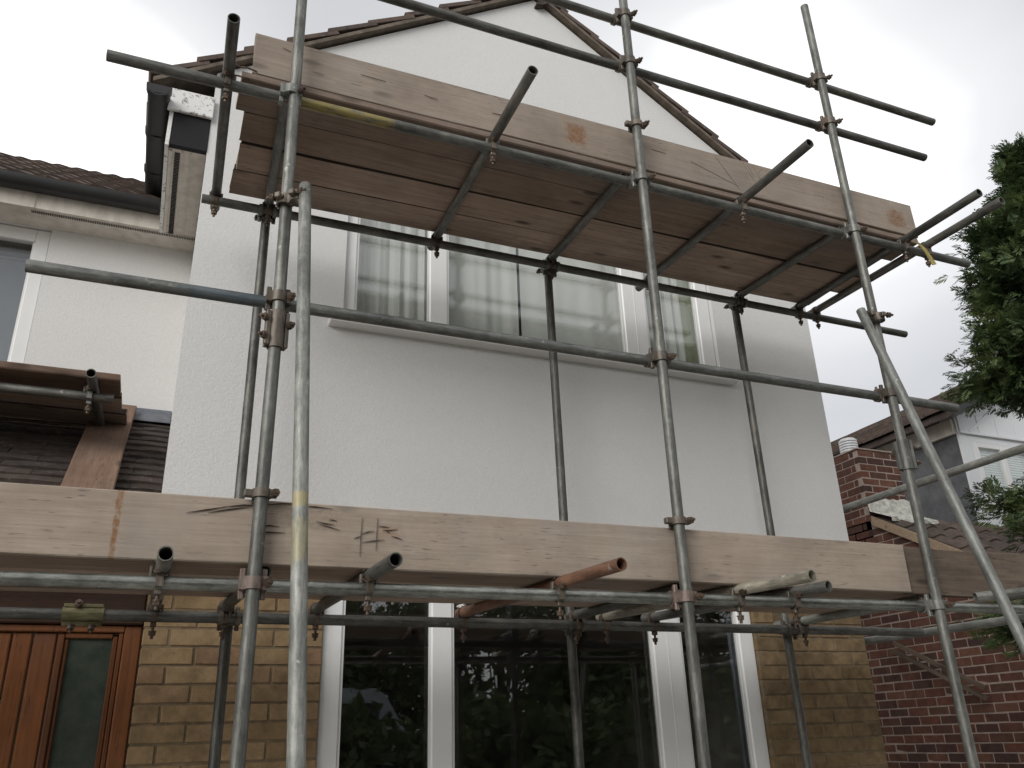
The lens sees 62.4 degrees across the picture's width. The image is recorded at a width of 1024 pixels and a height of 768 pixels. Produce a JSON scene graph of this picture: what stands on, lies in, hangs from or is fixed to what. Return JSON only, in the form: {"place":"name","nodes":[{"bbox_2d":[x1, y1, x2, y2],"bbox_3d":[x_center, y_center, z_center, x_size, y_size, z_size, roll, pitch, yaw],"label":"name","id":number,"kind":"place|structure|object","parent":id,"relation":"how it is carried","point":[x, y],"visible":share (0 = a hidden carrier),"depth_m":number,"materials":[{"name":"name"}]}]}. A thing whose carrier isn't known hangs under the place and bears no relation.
{"place":"outdoors","nodes":[
{"label":"outdoors","id":0,"kind":"place"},
{"bbox_2d":[126,0,888,767],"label":"house","id":1,"kind":"structure","parent":0,"point":[410,420],"depth_m":5.18,"materials":[{"name":"paint"}]},
{"bbox_2d":[0,152,195,767],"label":"house wing","id":2,"kind":"structure","parent":1,"relation":"attached to","point":[67,215],"depth_m":5.51,"materials":[{"name":"white paint"}]},
{"bbox_2d":[0,255,26,360],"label":"roller blind","id":3,"kind":"object","parent":2,"relation":"attached to","point":[12,275],"depth_m":5.52,"materials":[{"name":"grey fabric"}]},
{"bbox_2d":[0,224,50,362],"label":"window","id":4,"kind":"structure","parent":2,"relation":"in","point":[40,240],"depth_m":5.42,"materials":[{"name":"white plastic"}]},
{"bbox_2d":[356,218,426,320],"bbox_3d":[-0.732,-0.731,5.317,0.630,1.280,0.056,8,-25,-22],"label":"curtain","id":5,"kind":"object","parent":1,"relation":"hanging from","point":[392,277],"visible":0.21,"depth_m":5.29,"materials":[{"name":"fabric"}]},
{"bbox_2d":[449,235,518,334],"bbox_3d":[-0.200,-0.660,5.528,0.502,1.280,0.039,8,-25,-22],"label":"curtain","id":6,"kind":"object","parent":1,"relation":"hanging from","point":[483,294],"visible":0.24,"depth_m":5.51,"materials":[{"name":"fabric"}]},
{"bbox_2d":[344,216,715,365],"bbox_3d":[0.195,-0.686,5.603,2.616,1.096,0.062,8,-25,-22],"label":"window","id":7,"kind":"structure","parent":1,"relation":"in","point":[632,303],"depth_m":5.68,"materials":[{"name":"white plastic"}]},
{"bbox_2d":[316,600,769,767],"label":"window","id":8,"kind":"structure","parent":1,"relation":"in","point":[671,706],"depth_m":4.65,"materials":[{"name":"white plastic"}]},
{"bbox_2d":[518,248,622,351],"bbox_3d":[0.452,-0.574,5.787,0.864,1.280,0.020,8,-25,-22],"label":"curtain","id":9,"kind":"object","parent":1,"relation":"hanging from","point":[587,311],"visible":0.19,"depth_m":5.75,"materials":[{"name":"fabric"}]},
{"bbox_2d":[643,273,686,361],"bbox_3d":[1.039,-0.495,6.021,0.370,1.280,0.051,8,-25,-22],"label":"curtain","id":10,"kind":"object","parent":1,"relation":"hanging from","point":[672,324],"visible":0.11,"depth_m":6.03,"materials":[{"name":"fabric"}]},
{"bbox_2d":[676,279,698,363],"bbox_3d":[1.296,-0.471,6.100,0.162,1.280,0.021,5,-24,-15],"label":"curtain","id":11,"kind":"object","parent":1,"relation":"hanging from","point":[689,334],"visible":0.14,"depth_m":6.07,"materials":[{"name":"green fabric"}]},
{"bbox_2d":[724,611,750,767],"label":"curtain","id":12,"kind":"object","parent":1,"relation":"hanging from","point":[738,701],"depth_m":5.10,"materials":[{"name":"grey fabric"}]},
{"bbox_2d":[0,0,1023,441],"label":"sky","id":13,"kind":"structure","parent":0,"point":[959,64],"materials":[{"name":"white"}]},
{"bbox_2d":[831,379,1023,767],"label":"neighbour house","id":14,"kind":"structure","parent":0,"point":[918,720],"depth_m":7.95,"materials":[{"name":"red brick"}]},
{"bbox_2d":[893,641,986,689],"bbox_3d":[3.657,2.412,7.274,0.030,0.035,0.957,8,3,-22],"label":"old batten","id":15,"kind":"object","parent":14,"relation":"attached to","point":[941,666],"visible":1,"depth_m":7.28,"materials":[{"name":"brown wood"}]},
{"bbox_2d":[892,649,988,700],"bbox_3d":[3.683,2.505,7.316,0.030,0.036,0.984,8,3,-22],"label":"old batten","id":16,"kind":"object","parent":14,"relation":"attached to","point":[940,674],"visible":1,"depth_m":7.32,"materials":[{"name":"brown wood"}]},
{"bbox_2d":[972,442,1023,503],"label":"window","id":17,"kind":"structure","parent":14,"relation":"in","point":[1004,465],"depth_m":9.35,"materials":[{"name":"white plastic"}]},
{"label":"ground","id":18,"kind":"structure","parent":0,"visible":0},
{"bbox_2d":[0,408,171,767],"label":"porch","id":19,"kind":"object","parent":18,"relation":"on","point":[80,707],"visible":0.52,"depth_m":3.80,"materials":[{"name":"tile"}]},
{"bbox_2d":[0,624,142,767],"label":"front door","id":20,"kind":"structure","parent":19,"relation":"in","point":[79,713],"depth_m":3.74,"materials":[{"name":"orange wood"}]},
{"bbox_2d":[83,369,104,425],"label":"scaffold pole","id":21,"kind":"object","parent":19,"relation":"attached to","point":[91,387],"visible":0.54,"depth_m":4.29,"materials":[{"name":"metal"}]},
{"bbox_2d":[0,415,86,426],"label":"scaffold board","id":22,"kind":"object","parent":21,"relation":"on","point":[37,420],"visible":0.16,"depth_m":4.82,"materials":[{"name":"brown wood"}]},
{"bbox_2d":[0,361,120,395],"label":"scaffold board","id":23,"kind":"object","parent":21,"relation":"on","point":[43,376],"visible":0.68,"depth_m":4.27,"materials":[{"name":"brown wood"}]},
{"bbox_2d":[0,392,121,411],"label":"scaffold board","id":24,"kind":"object","parent":21,"relation":"on","point":[116,406],"visible":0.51,"depth_m":4.54,"materials":[{"name":"brown wood"}]},
{"bbox_2d":[0,400,127,424],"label":"scaffold board","id":25,"kind":"object","parent":21,"relation":"on","point":[43,412],"visible":0.63,"depth_m":4.71,"materials":[{"name":"brown wood"}]},
{"bbox_2d":[60,404,136,489],"bbox_3d":[-2.174,0.344,4.478,0.229,0.043,1.728,8,11,-22],"label":"scaffold board","id":26,"kind":"object","parent":19,"relation":"on","point":[96,461],"visible":0.69,"depth_m":4.32,"materials":[{"name":"brown wood"}]},
{"bbox_2d":[208,203,277,767],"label":"scaffold pole","id":27,"kind":"object","parent":18,"relation":"on","point":[215,749],"visible":0.8,"depth_m":4.02,"materials":[{"name":"metal"}]},
{"bbox_2d":[262,104,287,226],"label":"scaffold pole","id":28,"kind":"object","parent":27,"relation":"attached to","point":[278,145],"visible":0.82,"depth_m":4.13,"materials":[{"name":"metal"}]},
{"bbox_2d":[229,164,820,305],"bbox_3d":[0.325,-0.835,5.088,3.862,0.045,0.232,8,-25,-22],"label":"scaffold board","id":29,"kind":"object","parent":28,"relation":"on","point":[248,184],"visible":0.65,"depth_m":4.93,"materials":[{"name":"brown wood"}]},
{"bbox_2d":[236,141,860,292],"bbox_3d":[0.451,-0.906,4.904,3.921,0.047,0.232,8,-25,-22],"label":"scaffold board","id":30,"kind":"object","parent":28,"relation":"on","point":[312,170],"visible":0.69,"depth_m":4.71,"materials":[{"name":"brown wood"}]},
{"bbox_2d":[236,71,917,260],"bbox_3d":[0.602,-1.068,4.502,3.957,0.045,0.233,8,-25,-22],"label":"scaffold board","id":31,"kind":"object","parent":28,"relation":"on","point":[263,107],"visible":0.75,"depth_m":4.29,"materials":[{"name":"brown wood"}]},
{"bbox_2d":[225,64,257,83],"bbox_3d":[-1.173,-1.324,3.657,0.024,0.154,0.139,-21,-30,38],"label":"tie wire","id":32,"kind":"object","parent":31,"relation":"attached to","point":[243,76],"visible":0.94,"depth_m":3.68,"materials":[{"name":"metal"}]},
{"bbox_2d":[252,33,917,238],"bbox_3d":[0.660,-1.236,4.511,3.946,0.240,0.045,8,-25,-22],"label":"scaffold board","id":33,"kind":"object","parent":31,"relation":"on","point":[325,71],"visible":0.83,"depth_m":4.33,"materials":[{"name":"brown wood"}]},
{"bbox_2d":[229,309,295,767],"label":"scaffold pole","id":34,"kind":"object","parent":18,"relation":"on","point":[255,583],"visible":0.99,"depth_m":2.90,"materials":[{"name":"metal"}]},
{"bbox_2d":[264,0,306,313],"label":"scaffold pole","id":35,"kind":"object","parent":34,"relation":"on","point":[280,296],"visible":0.95,"depth_m":3.52,"materials":[{"name":"metal"}]},
{"bbox_2d":[266,181,310,767],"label":"scaffold pole","id":36,"kind":"object","parent":18,"relation":"on","point":[300,197],"visible":1,"depth_m":2.54,"materials":[{"name":"grey metal"}]},
{"bbox_2d":[536,259,585,767],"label":"scaffold pole","id":37,"kind":"object","parent":18,"relation":"on","point":[569,633],"visible":0.66,"depth_m":4.62,"materials":[{"name":"metal"}]},
{"bbox_2d":[0,599,923,636],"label":"scaffold pole","id":38,"kind":"object","parent":37,"relation":"attached to","point":[79,613],"visible":1,"depth_m":3.95,"materials":[{"name":"metal"}]},
{"bbox_2d":[146,546,173,638],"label":"scaffold pole","id":39,"kind":"object","parent":38,"relation":"attached to","point":[163,562],"visible":0.94,"depth_m":2.77,"materials":[{"name":"metal"}]},
{"bbox_2d":[0,567,820,597],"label":"scaffold board","id":40,"kind":"object","parent":39,"relation":"on","point":[80,571],"visible":0.12,"depth_m":3.11,"materials":[{"name":"brown wood"}]},
{"bbox_2d":[0,587,844,613],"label":"scaffold board","id":41,"kind":"object","parent":39,"relation":"on","point":[526,603],"visible":0.19,"depth_m":3.77,"materials":[{"name":"brown wood"}]},
{"bbox_2d":[217,566,270,639],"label":"scaffold pole","id":42,"kind":"object","parent":38,"relation":"on","point":[229,602],"visible":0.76,"depth_m":3.59,"materials":[{"name":"metal"}]},
{"bbox_2d":[564,583,679,643],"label":"scaffold pole","id":43,"kind":"object","parent":38,"relation":"attached to","point":[582,613],"visible":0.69,"depth_m":4.11,"materials":[{"name":"metal"}]},
{"bbox_2d":[596,570,815,643],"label":"scaffold pole","id":44,"kind":"object","parent":38,"relation":"on","point":[741,590],"visible":0.84,"depth_m":3.62,"materials":[{"name":"metal"}]},
{"bbox_2d":[641,580,831,644],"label":"scaffold pole","id":45,"kind":"object","parent":38,"relation":"on","point":[797,593],"visible":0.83,"depth_m":3.85,"materials":[{"name":"metal"}]},
{"bbox_2d":[773,596,930,645],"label":"scaffold pole","id":46,"kind":"object","parent":38,"relation":"on","point":[805,621],"visible":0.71,"depth_m":4.67,"materials":[{"name":"metal"}]},
{"bbox_2d":[864,614,1023,644],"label":"scaffold pole","id":47,"kind":"object","parent":38,"relation":"attached to","point":[977,624],"visible":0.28,"depth_m":5.05,"materials":[{"name":"metal"}]},
{"bbox_2d":[201,194,907,337],"bbox_3d":[0.630,-0.664,5.282,4.861,0.052,0.048,8,-25,-21],"label":"scaffold pole","id":48,"kind":"object","parent":37,"relation":"attached to","point":[364,229],"visible":1,"depth_m":5.04,"materials":[{"name":"metal"}]},
{"bbox_2d":[734,226,842,314],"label":"scaffold pole","id":49,"kind":"object","parent":48,"relation":"attached to","point":[792,261],"visible":0.73,"depth_m":5.28,"materials":[{"name":"metal"}]},
{"bbox_2d":[790,189,982,325],"bbox_3d":[2.244,-0.720,5.221,0.068,0.170,1.530,8,-23,-21],"label":"scaffold pole","id":50,"kind":"object","parent":48,"relation":"on","point":[957,206],"visible":0.86,"depth_m":5.02,"materials":[{"name":"metal"}]},
{"bbox_2d":[912,242,935,264],"bbox_3d":[2.438,-0.776,4.990,0.138,0.162,0.035,2,-23,-9],"label":"plastic strap","id":51,"kind":"object","parent":50,"relation":"hanging from","point":[930,258],"visible":1,"depth_m":4.98,"materials":[{"name":"yellow plastic"}]},
{"bbox_2d":[807,197,1004,328],"bbox_3d":[2.395,-0.695,5.293,0.068,0.170,1.531,8,-24,-23],"label":"scaffold pole","id":52,"kind":"object","parent":48,"relation":"on","point":[928,244],"visible":0.73,"depth_m":5.08,"materials":[{"name":"metal"}]},
{"bbox_2d":[546,173,627,279],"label":"scaffold pole","id":53,"kind":"object","parent":37,"relation":"on","point":[612,189],"visible":0.78,"depth_m":4.75,"materials":[{"name":"metal"}]},
{"bbox_2d":[239,111,869,272],"bbox_3d":[0.499,-0.996,4.694,3.850,0.043,0.233,8,-25,-22],"label":"scaffold board","id":54,"kind":"object","parent":53,"relation":"on","point":[322,143],"visible":0.69,"depth_m":4.50,"materials":[{"name":"brown wood"}]},
{"bbox_2d":[610,0,710,767],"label":"scaffold pole","id":55,"kind":"object","parent":18,"relation":"on","point":[685,596],"visible":0.97,"depth_m":3.81,"materials":[{"name":"metal"}]},
{"bbox_2d":[25,259,959,411],"bbox_3d":[0.362,-0.144,3.839,4.533,0.048,0.048,8,-25,-22],"label":"scaffold pole","id":56,"kind":"object","parent":55,"relation":"attached to","point":[127,280],"visible":1,"depth_m":3.56,"materials":[{"name":"grey metal"}]},
{"bbox_2d":[0,571,1023,613],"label":"scaffold pole","id":57,"kind":"object","parent":55,"relation":"attached to","point":[93,581],"visible":1,"depth_m":3.15,"materials":[{"name":"metal"}]},
{"bbox_2d":[308,552,402,640],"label":"scaffold pole","id":58,"kind":"object","parent":57,"relation":"on","point":[370,576],"visible":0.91,"depth_m":3.03,"materials":[{"name":"metal"}]},
{"bbox_2d":[0,482,911,592],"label":"scaffold board","id":59,"kind":"object","parent":58,"relation":"on","point":[36,520],"visible":0.89,"depth_m":3.16,"materials":[{"name":"brown wood"}]},
{"bbox_2d":[454,557,626,642],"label":"scaffold pole","id":60,"kind":"object","parent":57,"relation":"on","point":[562,584],"visible":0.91,"depth_m":3.31,"materials":[{"name":"metal"}]},
{"bbox_2d":[0,555,947,599],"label":"scaffold board","id":61,"kind":"object","parent":60,"relation":"on","point":[13,561],"visible":0.32,"depth_m":3.23,"materials":[{"name":"brown wood"}]},
{"bbox_2d":[903,546,1023,598],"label":"scaffold board","id":62,"kind":"object","parent":57,"relation":"on","point":[960,574],"visible":0.61,"depth_m":4.21,"materials":[{"name":"brown wood"}]},
{"bbox_2d":[973,587,1023,602],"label":"scaffold pole","id":63,"kind":"object","parent":57,"relation":"attached to","point":[987,596],"visible":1,"depth_m":4.00,"materials":[{"name":"metal"}]},
{"bbox_2d":[106,49,970,267],"bbox_3d":[0.580,-1.040,4.330,4.838,0.052,0.048,8,-25,-21],"label":"scaffold pole","id":64,"kind":"object","parent":55,"relation":"attached to","point":[145,64],"visible":1,"depth_m":4.03,"materials":[{"name":"grey metal"}]},
{"bbox_2d":[208,13,239,216],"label":"scaffold pole","id":65,"kind":"object","parent":64,"relation":"on","point":[231,41],"visible":0.94,"depth_m":3.79,"materials":[{"name":"metal"}]},
{"bbox_2d":[427,65,537,257],"bbox_3d":[-0.193,-1.028,4.293,0.068,0.170,1.556,7,-23,-20],"label":"scaffold pole","id":66,"kind":"object","parent":64,"relation":"on","point":[519,93],"visible":0.89,"depth_m":4.06,"materials":[{"name":"metal"}]},
{"bbox_2d":[635,139,813,291],"bbox_3d":[1.145,-0.853,4.817,0.068,0.170,1.610,8,-23,-22],"label":"scaffold pole","id":67,"kind":"object","parent":64,"relation":"on","point":[785,163],"visible":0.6,"depth_m":4.57,"materials":[{"name":"metal"}]},
{"bbox_2d":[378,0,927,160],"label":"scaffold pole","id":68,"kind":"object","parent":55,"relation":"attached to","point":[473,23],"visible":1,"depth_m":4.68,"materials":[{"name":"metal"}]},
{"bbox_2d":[539,0,935,125],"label":"scaffold pole","id":69,"kind":"object","parent":55,"relation":"attached to","point":[704,48],"visible":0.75,"depth_m":5.06,"materials":[{"name":"metal"}]},
{"bbox_2d":[724,296,812,767],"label":"scaffold pole","id":70,"kind":"object","parent":18,"relation":"on","point":[793,673],"visible":0.77,"depth_m":5.12,"materials":[{"name":"metal"}]},
{"bbox_2d":[890,439,979,767],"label":"scaffold pole","id":71,"kind":"object","parent":18,"relation":"on","point":[907,462],"visible":0.95,"depth_m":4.01,"materials":[{"name":"metal"}]},
{"bbox_2d":[800,4,905,440],"bbox_3d":[1.944,-1.032,4.913,0.108,3.050,0.152,7,-25,-22],"label":"scaffold pole","id":72,"kind":"object","parent":71,"relation":"on","point":[852,229],"visible":0.85,"depth_m":4.86,"materials":[{"name":"metal"}]},
{"bbox_2d":[842,444,1023,511],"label":"scaffold pole","id":73,"kind":"object","parent":71,"relation":"attached to","point":[986,460],"visible":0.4,"depth_m":5.18,"materials":[{"name":"metal"}]},
{"bbox_2d":[856,307,1023,656],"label":"scaffold pole","id":74,"kind":"object","parent":18,"relation":"on","point":[868,319],"visible":1,"depth_m":3.85,"materials":[{"name":"metal"}]},
{"bbox_2d":[933,131,1023,552],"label":"conifer tree","id":75,"kind":"object","parent":18,"relation":"on","point":[994,239],"visible":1,"depth_m":6.58,"materials":[{"name":"green plant"}]},
{"bbox_2d":[956,599,1023,663],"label":"conifer tree","id":76,"kind":"object","parent":18,"relation":"on","point":[1004,635],"visible":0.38,"depth_m":5.33,"materials":[{"name":"green plant"}]},
{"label":"scaffold pole","id":77,"kind":"object","parent":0,"visible":0},
{"bbox_2d":[0,382,113,403],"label":"scaffold pole","id":78,"kind":"object","parent":77,"relation":"attached to","point":[49,392],"visible":1,"depth_m":4.24,"materials":[{"name":"metal"}]}
]}

